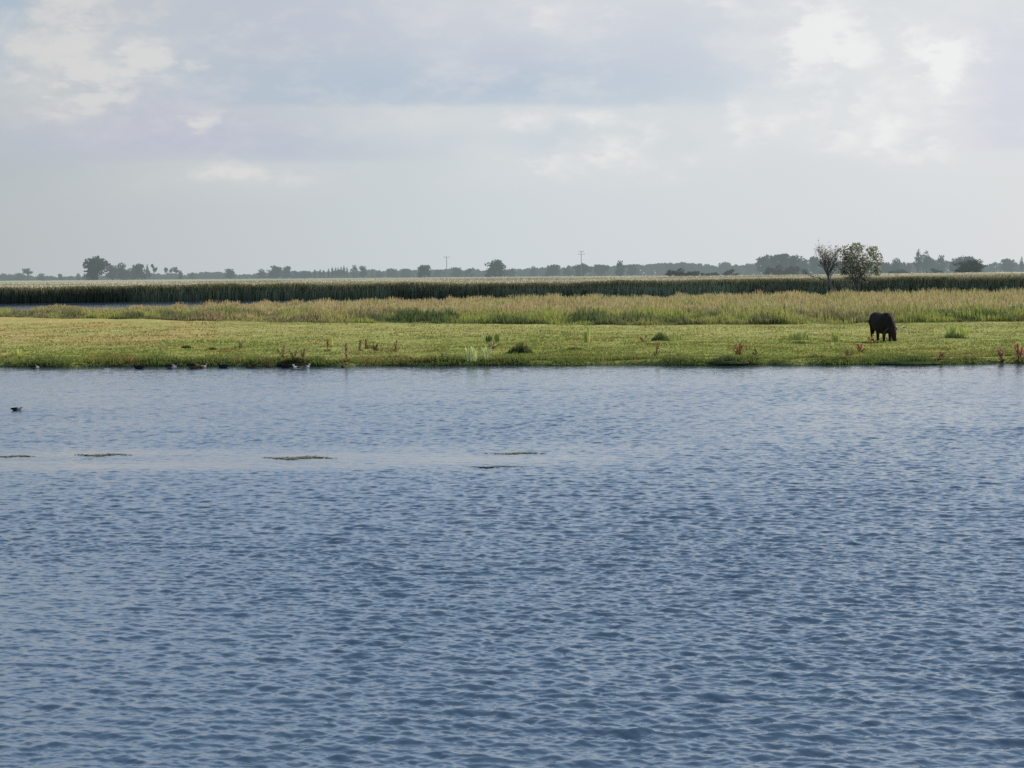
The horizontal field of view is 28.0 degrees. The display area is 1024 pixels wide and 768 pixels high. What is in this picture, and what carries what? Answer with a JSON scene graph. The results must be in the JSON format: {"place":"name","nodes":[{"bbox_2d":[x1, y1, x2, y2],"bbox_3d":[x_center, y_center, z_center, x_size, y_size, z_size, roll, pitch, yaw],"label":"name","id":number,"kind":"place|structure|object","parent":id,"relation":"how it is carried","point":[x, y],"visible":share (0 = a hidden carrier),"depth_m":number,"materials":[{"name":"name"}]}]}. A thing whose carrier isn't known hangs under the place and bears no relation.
{"place":"outdoors","nodes":[
{"label":"outdoors","id":0,"kind":"place"},
{"bbox_2d":[0,295,1023,767],"bbox_3d":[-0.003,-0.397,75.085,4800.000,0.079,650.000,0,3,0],"label":"water","id":1,"kind":"structure","parent":0,"point":[714,567],"depth_m":25.33,"materials":[{"name":"blue liquid"}]},
{"bbox_2d":[10,406,22,410],"bbox_3d":[-13.451,0.682,55.813,0.377,0.147,0.161,0,3,8],"label":"duck","id":2,"kind":"object","parent":1,"relation":"on","point":[17,408],"visible":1,"depth_m":55.76},
{"bbox_2d":[75,453,133,455],"bbox_3d":[-8.300,1.437,41.733,1.196,0.016,0.595,-1,3,-11],"label":"floating weed","id":3,"kind":"object","parent":1,"relation":"on","point":[102,454],"visible":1,"depth_m":41.74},
{"bbox_2d":[133,364,144,368],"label":"duck","id":4,"kind":"object","parent":1,"relation":"on","point":[138,367],"visible":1,"depth_m":80.75},
{"bbox_2d":[164,362,178,368],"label":"duck","id":5,"kind":"object","parent":1,"relation":"on","point":[170,366],"visible":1,"depth_m":80.98},
{"bbox_2d":[186,363,202,368],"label":"duck","id":6,"kind":"object","parent":1,"relation":"on","point":[193,366],"visible":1,"depth_m":80.80},
{"bbox_2d":[280,363,291,367],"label":"duck","id":7,"kind":"object","parent":1,"relation":"on","point":[286,366],"visible":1,"depth_m":80.62},
{"bbox_2d":[261,455,329,459],"bbox_3d":[-4.215,1.460,40.703,1.419,0.018,0.808,-1,3,-16],"label":"floating weed","id":8,"kind":"object","parent":1,"relation":"on","point":[294,458],"visible":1,"depth_m":40.71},
{"bbox_2d":[292,364,302,369],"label":"duck","id":9,"kind":"object","parent":1,"relation":"on","point":[297,367],"visible":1,"depth_m":79.24},
{"bbox_2d":[466,465,529,467],"bbox_3d":[-0.262,1.547,38.474,1.178,0.016,0.352,-1,3,-6],"label":"floating weed","id":10,"kind":"object","parent":1,"relation":"on","point":[497,466],"visible":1,"depth_m":38.46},
{"bbox_2d":[486,452,536,453],"bbox_3d":[0.064,1.392,41.341,1.310,0.016,0.422,-1,3,-9],"label":"floating weed","id":11,"kind":"object","parent":1,"relation":"on","point":[514,453],"visible":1,"depth_m":41.29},
{"bbox_2d":[0,271,1023,367],"bbox_3d":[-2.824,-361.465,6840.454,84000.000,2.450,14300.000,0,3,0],"label":"ground","id":12,"kind":"structure","parent":0,"point":[27,320],"depth_m":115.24,"materials":[{"name":"plant"}]},
{"bbox_2d":[0,273,13,280],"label":"bush","id":13,"kind":"object","parent":12,"relation":"on","point":[3,277],"visible":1,"depth_m":1737.63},
{"bbox_2d":[6,349,22,355],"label":"iris plant","id":14,"kind":"object","parent":12,"relation":"on","point":[17,353],"visible":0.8,"depth_m":91.29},
{"bbox_2d":[14,273,25,280],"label":"tree","id":15,"kind":"object","parent":12,"relation":"on","point":[20,276],"visible":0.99,"depth_m":1739.86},
{"bbox_2d":[22,268,33,280],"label":"tree","id":16,"kind":"object","parent":12,"relation":"on","point":[27,271],"visible":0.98,"depth_m":1708.15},
{"bbox_2d":[36,273,46,280],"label":"tree","id":17,"kind":"object","parent":12,"relation":"on","point":[41,277],"visible":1,"depth_m":1697.67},
{"bbox_2d":[83,256,110,279],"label":"tree","id":18,"kind":"object","parent":12,"relation":"on","point":[95,266],"visible":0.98,"depth_m":1754.41,"materials":[{"name":"plant"}]},
{"bbox_2d":[105,264,119,279],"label":"tree","id":19,"kind":"object","parent":12,"relation":"on","point":[113,273],"visible":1,"depth_m":1737.76,"materials":[{"name":"plant"}]},
{"bbox_2d":[117,262,128,279],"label":"tree","id":20,"kind":"object","parent":12,"relation":"on","point":[122,270],"visible":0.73,"depth_m":1762.14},
{"bbox_2d":[124,267,135,279],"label":"bush","id":21,"kind":"object","parent":12,"relation":"on","point":[128,273],"visible":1,"depth_m":1740.68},
{"bbox_2d":[130,263,143,279],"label":"tree","id":22,"kind":"object","parent":12,"relation":"on","point":[139,268],"visible":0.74,"depth_m":1770.53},
{"bbox_2d":[139,269,150,279],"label":"bush","id":23,"kind":"object","parent":12,"relation":"on","point":[143,275],"visible":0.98,"depth_m":1746.55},
{"bbox_2d":[224,268,234,278],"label":"tree","id":24,"kind":"object","parent":12,"relation":"on","point":[230,274],"visible":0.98,"depth_m":1776.65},
{"bbox_2d":[256,269,266,278],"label":"tree","id":25,"kind":"object","parent":12,"relation":"on","point":[262,273],"visible":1,"depth_m":1770.84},
{"bbox_2d":[266,265,282,278],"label":"tree","id":26,"kind":"object","parent":12,"relation":"on","point":[275,272],"visible":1,"depth_m":1781.74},
{"bbox_2d":[276,344,287,357],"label":"dock plant","id":27,"kind":"object","parent":12,"relation":"on","point":[283,351],"visible":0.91,"depth_m":83.20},
{"bbox_2d":[282,266,290,278],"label":"tree","id":28,"kind":"object","parent":12,"relation":"on","point":[286,272],"visible":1,"depth_m":1740.00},
{"bbox_2d":[264,357,313,365],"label":"tussock","id":29,"kind":"object","parent":12,"relation":"on","point":[296,362],"visible":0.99,"depth_m":81.72,"materials":[{"name":"plant"}]},
{"bbox_2d":[288,349,297,359],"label":"dock plant","id":30,"kind":"object","parent":12,"relation":"on","point":[295,354],"visible":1,"depth_m":82.17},
{"bbox_2d":[290,271,301,278],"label":"bush","id":31,"kind":"object","parent":12,"relation":"on","point":[296,274],"visible":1,"depth_m":1736.89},
{"bbox_2d":[300,271,312,278],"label":"bush","id":32,"kind":"object","parent":12,"relation":"on","point":[306,275],"visible":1,"depth_m":1735.81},
{"bbox_2d":[342,342,350,360],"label":"dock plant","id":33,"kind":"object","parent":12,"relation":"on","point":[346,350],"visible":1,"depth_m":81.99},
{"bbox_2d":[350,265,357,277],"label":"tree","id":34,"kind":"object","parent":12,"relation":"on","point":[355,272],"visible":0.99,"depth_m":1789.92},
{"bbox_2d":[359,266,366,277],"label":"tree","id":35,"kind":"object","parent":12,"relation":"on","point":[363,272],"visible":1,"depth_m":1805.55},
{"bbox_2d":[369,343,379,350],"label":"dock plant","id":36,"kind":"object","parent":12,"relation":"on","point":[374,347],"visible":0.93,"depth_m":93.46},
{"bbox_2d":[386,268,398,277],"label":"tree","id":37,"kind":"object","parent":12,"relation":"on","point":[392,273],"visible":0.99,"depth_m":1716.90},
{"bbox_2d":[400,269,411,277],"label":"tree","id":38,"kind":"object","parent":12,"relation":"on","point":[405,274],"visible":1,"depth_m":1784.64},
{"bbox_2d":[417,265,430,277],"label":"tree","id":39,"kind":"object","parent":12,"relation":"on","point":[424,270],"visible":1,"depth_m":1696.34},
{"bbox_2d":[434,269,445,277],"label":"bush","id":40,"kind":"object","parent":12,"relation":"on","point":[438,273],"visible":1,"depth_m":1687.57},
{"bbox_2d":[451,267,463,276],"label":"tree","id":41,"kind":"object","parent":12,"relation":"on","point":[457,272],"visible":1,"depth_m":1700.81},
{"bbox_2d":[464,269,475,276],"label":"bush","id":42,"kind":"object","parent":12,"relation":"on","point":[469,271],"visible":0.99,"depth_m":1790.70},
{"bbox_2d":[465,346,477,361],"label":"iris plant","id":43,"kind":"object","parent":12,"relation":"on","point":[471,353],"visible":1,"depth_m":81.54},
{"bbox_2d":[481,344,492,359],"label":"iris plant","id":44,"kind":"object","parent":12,"relation":"on","point":[486,353],"visible":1,"depth_m":81.61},
{"bbox_2d":[487,341,498,348],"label":"dock plant","id":45,"kind":"object","parent":12,"relation":"on","point":[490,345],"visible":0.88,"depth_m":94.19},
{"bbox_2d":[484,259,505,276],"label":"tree","id":46,"kind":"object","parent":12,"relation":"on","point":[496,268],"visible":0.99,"depth_m":1720.77,"materials":[{"name":"plant"}]},
{"bbox_2d":[504,268,515,276],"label":"bush","id":47,"kind":"object","parent":12,"relation":"on","point":[510,272],"visible":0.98,"depth_m":1773.73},
{"bbox_2d":[0,272,1023,303],"bbox_3d":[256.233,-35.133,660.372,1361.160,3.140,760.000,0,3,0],"label":"reeds","id":48,"kind":"object","parent":12,"relation":"on","point":[150,291],"visible":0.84,"depth_m":321.82,"materials":[{"name":"plant"}]},
{"bbox_2d":[0,286,1023,325],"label":"rough grass","id":49,"kind":"structure","parent":12,"relation":"on","point":[846,306],"depth_m":168.02,"materials":[{"name":"plant"}]},
{"bbox_2d":[0,353,1023,367],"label":"sedge","id":50,"kind":"object","parent":12,"relation":"on","point":[158,360],"visible":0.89,"depth_m":81.40,"materials":[{"name":"plant"}]},
{"bbox_2d":[6,259,1023,280],"bbox_3d":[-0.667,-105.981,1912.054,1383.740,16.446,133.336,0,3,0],"label":"woodland","id":51,"kind":"object","parent":12,"relation":"on","point":[992,267],"visible":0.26,"depth_m":1862.36,"materials":[{"name":"plant"}]},
{"bbox_2d":[504,343,534,353],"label":"tussock","id":52,"kind":"object","parent":12,"relation":"on","point":[520,348],"visible":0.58,"depth_m":90.14,"materials":[{"name":"plant"}]},
{"bbox_2d":[529,266,537,276],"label":"tree","id":53,"kind":"object","parent":12,"relation":"on","point":[533,272],"visible":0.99,"depth_m":1768.81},
{"bbox_2d":[544,264,560,276],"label":"tree","id":54,"kind":"object","parent":12,"relation":"on","point":[554,269],"visible":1,"depth_m":1757.83,"materials":[{"name":"plant"}]},
{"bbox_2d":[563,265,573,276],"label":"bush","id":55,"kind":"object","parent":12,"relation":"on","point":[567,270],"visible":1,"depth_m":1698.53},
{"bbox_2d":[574,263,591,275],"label":"tree","id":56,"kind":"object","parent":12,"relation":"on","point":[585,268],"visible":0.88,"depth_m":1713.15,"materials":[{"name":"plant"}]},
{"bbox_2d":[577,288,589,296],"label":"bush","id":57,"kind":"object","parent":12,"relation":"on","point":[584,292],"visible":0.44,"depth_m":306.58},
{"bbox_2d":[583,328,590,341],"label":"iris plant","id":58,"kind":"object","parent":12,"relation":"on","point":[587,333],"visible":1,"depth_m":102.80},
{"bbox_2d":[593,264,609,275],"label":"tree","id":59,"kind":"object","parent":12,"relation":"on","point":[600,270],"visible":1,"depth_m":1736.52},
{"bbox_2d":[615,260,625,275],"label":"tree","id":60,"kind":"object","parent":12,"relation":"on","point":[619,271],"visible":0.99,"depth_m":1720.82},
{"bbox_2d":[626,264,638,275],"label":"tree","id":61,"kind":"object","parent":12,"relation":"on","point":[632,270],"visible":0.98,"depth_m":1700.67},
{"bbox_2d":[639,334,652,341],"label":"dock plant","id":62,"kind":"object","parent":12,"relation":"on","point":[642,339],"visible":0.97,"depth_m":102.86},
{"bbox_2d":[645,263,665,275],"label":"tree","id":63,"kind":"object","parent":12,"relation":"on","point":[659,269],"visible":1,"depth_m":1719.29,"materials":[{"name":"plant"}]},
{"bbox_2d":[653,341,660,354],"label":"dock plant","id":64,"kind":"object","parent":12,"relation":"on","point":[657,347],"visible":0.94,"depth_m":85.33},
{"bbox_2d":[651,332,671,340],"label":"tussock","id":65,"kind":"object","parent":12,"relation":"on","point":[659,336],"visible":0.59,"depth_m":104.08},
{"bbox_2d":[664,333,673,340],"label":"iris plant","id":66,"kind":"object","parent":12,"relation":"on","point":[670,336],"visible":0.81,"depth_m":104.83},
{"bbox_2d":[664,262,679,275],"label":"tree","id":67,"kind":"object","parent":12,"relation":"on","point":[668,265],"visible":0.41,"depth_m":1774.67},
{"bbox_2d":[664,268,693,275],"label":"bush","id":68,"kind":"object","parent":12,"relation":"on","point":[676,273],"visible":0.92,"depth_m":946.02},
{"bbox_2d":[671,262,688,274],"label":"tree","id":69,"kind":"object","parent":12,"relation":"on","point":[682,265],"visible":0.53,"depth_m":1736.53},
{"bbox_2d":[684,263,698,272],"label":"tree","id":70,"kind":"object","parent":12,"relation":"on","point":[692,268],"visible":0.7,"depth_m":1718.69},
{"bbox_2d":[692,271,704,275],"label":"bush","id":71,"kind":"object","parent":12,"relation":"on","point":[695,273],"visible":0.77,"depth_m":947.47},
{"bbox_2d":[700,265,716,274],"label":"bush","id":72,"kind":"object","parent":12,"relation":"on","point":[705,270],"visible":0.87,"depth_m":1696.34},
{"bbox_2d":[716,262,730,274],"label":"tree","id":73,"kind":"object","parent":12,"relation":"on","point":[723,267],"visible":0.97,"depth_m":1802.61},
{"bbox_2d":[700,356,752,363],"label":"tussock","id":74,"kind":"object","parent":12,"relation":"on","point":[727,360],"visible":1,"depth_m":79.52,"materials":[{"name":"plant"}]},
{"bbox_2d":[722,269,737,275],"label":"bush","id":75,"kind":"object","parent":12,"relation":"on","point":[729,272],"visible":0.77,"depth_m":948.33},
{"bbox_2d":[734,340,743,354],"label":"dock plant","id":76,"kind":"object","parent":12,"relation":"on","point":[739,350],"visible":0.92,"depth_m":84.64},
{"bbox_2d":[734,265,744,274],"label":"bush","id":77,"kind":"object","parent":12,"relation":"on","point":[739,269],"visible":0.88,"depth_m":1757.02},
{"bbox_2d":[744,263,756,274],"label":"tree","id":78,"kind":"object","parent":12,"relation":"on","point":[748,271],"visible":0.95,"depth_m":1794.21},
{"bbox_2d":[755,254,778,274],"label":"tree","id":79,"kind":"object","parent":12,"relation":"on","point":[764,262],"visible":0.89,"depth_m":1688.20,"materials":[{"name":"plant"}]},
{"bbox_2d":[763,265,791,274],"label":"bush","id":80,"kind":"object","parent":12,"relation":"on","point":[774,271],"visible":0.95,"depth_m":995.90,"materials":[{"name":"plant"}]},
{"bbox_2d":[770,253,790,270],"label":"tree","id":81,"kind":"object","parent":12,"relation":"on","point":[783,260],"visible":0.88,"depth_m":1693.61,"materials":[{"name":"plant"}]},
{"bbox_2d":[789,254,802,267],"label":"tree","id":82,"kind":"object","parent":12,"relation":"on","point":[793,261],"visible":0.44,"depth_m":1804.41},
{"bbox_2d":[785,266,808,274],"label":"bush","id":83,"kind":"object","parent":12,"relation":"on","point":[795,271],"visible":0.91,"depth_m":996.52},
{"bbox_2d":[789,332,807,339],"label":"iris plant","id":84,"kind":"object","parent":12,"relation":"on","point":[802,336],"visible":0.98,"depth_m":102.39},
{"bbox_2d":[790,340,810,343],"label":"tussock","id":85,"kind":"object","parent":12,"relation":"on","point":[801,342],"visible":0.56,"depth_m":98.80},
{"bbox_2d":[797,258,811,274],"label":"tree","id":86,"kind":"object","parent":12,"relation":"on","point":[802,265],"visible":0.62,"depth_m":1773.34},
{"bbox_2d":[809,256,819,273],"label":"tree","id":87,"kind":"object","parent":12,"relation":"on","point":[814,268],"visible":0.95,"depth_m":1781.40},
{"bbox_2d":[802,240,847,292],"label":"bare tree","id":88,"kind":"object","parent":12,"relation":"on","point":[823,257],"visible":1,"depth_m":311.30,"materials":[{"name":"brown plant"}]},
{"bbox_2d":[818,261,832,273],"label":"tree","id":89,"kind":"object","parent":12,"relation":"on","point":[821,271],"visible":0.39,"depth_m":1695.83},
{"bbox_2d":[831,332,840,340],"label":"iris plant","id":90,"kind":"object","parent":12,"relation":"on","point":[835,337],"visible":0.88,"depth_m":101.34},
{"bbox_2d":[833,262,851,273],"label":"tree","id":91,"kind":"object","parent":12,"relation":"on","point":[840,266],"visible":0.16,"depth_m":1792.14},
{"bbox_2d":[843,349,854,355],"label":"dock plant","id":92,"kind":"object","parent":12,"relation":"on","point":[847,352],"visible":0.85,"depth_m":83.74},
{"bbox_2d":[835,242,883,293],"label":"leafy tree","id":93,"kind":"object","parent":12,"relation":"on","point":[858,268],"visible":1,"depth_m":313.08,"materials":[{"name":"green plant"}]},
{"bbox_2d":[856,343,864,351],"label":"dock plant","id":94,"kind":"object","parent":12,"relation":"on","point":[859,347],"visible":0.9,"depth_m":86.77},
{"bbox_2d":[867,333,873,343],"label":"dock plant","id":95,"kind":"object","parent":12,"relation":"on","point":[870,339],"visible":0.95,"depth_m":98.21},
{"bbox_2d":[878,262,890,272],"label":"tree","id":96,"kind":"object","parent":12,"relation":"on","point":[886,266],"visible":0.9,"depth_m":1730.58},
{"bbox_2d":[868,312,904,341],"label":"bull","id":97,"kind":"object","parent":12,"relation":"on","point":[883,324],"visible":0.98,"depth_m":99.82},
{"bbox_2d":[890,258,902,271],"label":"tree","id":98,"kind":"object","parent":12,"relation":"on","point":[895,266],"visible":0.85,"depth_m":1695.19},
{"bbox_2d":[887,269,909,272],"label":"bush","id":99,"kind":"object","parent":12,"relation":"on","point":[899,271],"visible":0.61,"depth_m":995.92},
{"bbox_2d":[902,262,911,271],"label":"bush","id":100,"kind":"object","parent":12,"relation":"on","point":[907,267],"visible":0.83,"depth_m":1791.18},
{"bbox_2d":[875,355,950,363],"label":"tussock","id":101,"kind":"object","parent":12,"relation":"on","point":[905,359],"visible":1,"depth_m":79.16,"materials":[{"name":"plant"}]},
{"bbox_2d":[913,249,921,272],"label":"poplar tree","id":102,"kind":"object","parent":12,"relation":"on","point":[917,258],"visible":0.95,"depth_m":1798.45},
{"bbox_2d":[921,250,931,271],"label":"poplar tree","id":103,"kind":"object","parent":12,"relation":"on","point":[926,258],"visible":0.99,"depth_m":1739.47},
{"bbox_2d":[928,258,937,271],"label":"tree","id":104,"kind":"object","parent":12,"relation":"on","point":[933,264],"visible":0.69,"depth_m":1748.08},
{"bbox_2d":[923,268,943,272],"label":"bush","id":105,"kind":"object","parent":12,"relation":"on","point":[933,270],"visible":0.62,"depth_m":998.55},
{"bbox_2d":[935,351,944,359],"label":"dock plant","id":106,"kind":"object","parent":12,"relation":"on","point":[940,356],"visible":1,"depth_m":79.71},
{"bbox_2d":[936,255,947,271],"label":"tree","id":107,"kind":"object","parent":12,"relation":"on","point":[941,260],"visible":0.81,"depth_m":1757.30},
{"bbox_2d":[944,326,959,334],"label":"iris plant","id":108,"kind":"object","parent":12,"relation":"on","point":[954,330],"visible":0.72,"depth_m":106.83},
{"bbox_2d":[949,258,958,271],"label":"tree","id":109,"kind":"object","parent":12,"relation":"on","point":[953,267],"visible":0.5,"depth_m":1800.41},
{"bbox_2d":[941,332,969,338],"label":"tussock","id":110,"kind":"object","parent":12,"relation":"on","point":[954,335],"visible":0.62,"depth_m":103.57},
{"bbox_2d":[960,327,968,335],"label":"iris plant","id":111,"kind":"object","parent":12,"relation":"on","point":[962,331],"visible":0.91,"depth_m":107.52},
{"bbox_2d":[957,256,976,271],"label":"tree","id":112,"kind":"object","parent":12,"relation":"on","point":[965,258],"visible":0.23,"depth_m":1716.06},
{"bbox_2d":[952,260,986,272],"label":"bush","id":113,"kind":"object","parent":12,"relation":"on","point":[970,266],"visible":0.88,"depth_m":995.20,"materials":[{"name":"plant"}]},
{"bbox_2d":[997,347,1007,361],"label":"dock plant","id":114,"kind":"object","parent":12,"relation":"on","point":[1000,354],"visible":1,"depth_m":79.82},
{"bbox_2d":[1000,258,1016,271],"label":"tree","id":115,"kind":"object","parent":12,"relation":"on","point":[1008,265],"visible":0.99,"depth_m":1775.90,"materials":[{"name":"plant"}]},
{"bbox_2d":[1013,342,1022,361],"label":"dock plant","id":116,"kind":"object","parent":12,"relation":"on","point":[1019,353],"visible":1,"depth_m":79.74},
{"bbox_2d":[1019,258,1023,271],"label":"poplar tree","id":117,"kind":"object","parent":12,"relation":"on","point":[1021,262],"visible":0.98,"depth_m":1746.71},
{"bbox_2d":[0,0,1023,276],"label":"sky","id":118,"kind":"structure","parent":0,"point":[245,137],"materials":[{"name":"white"}]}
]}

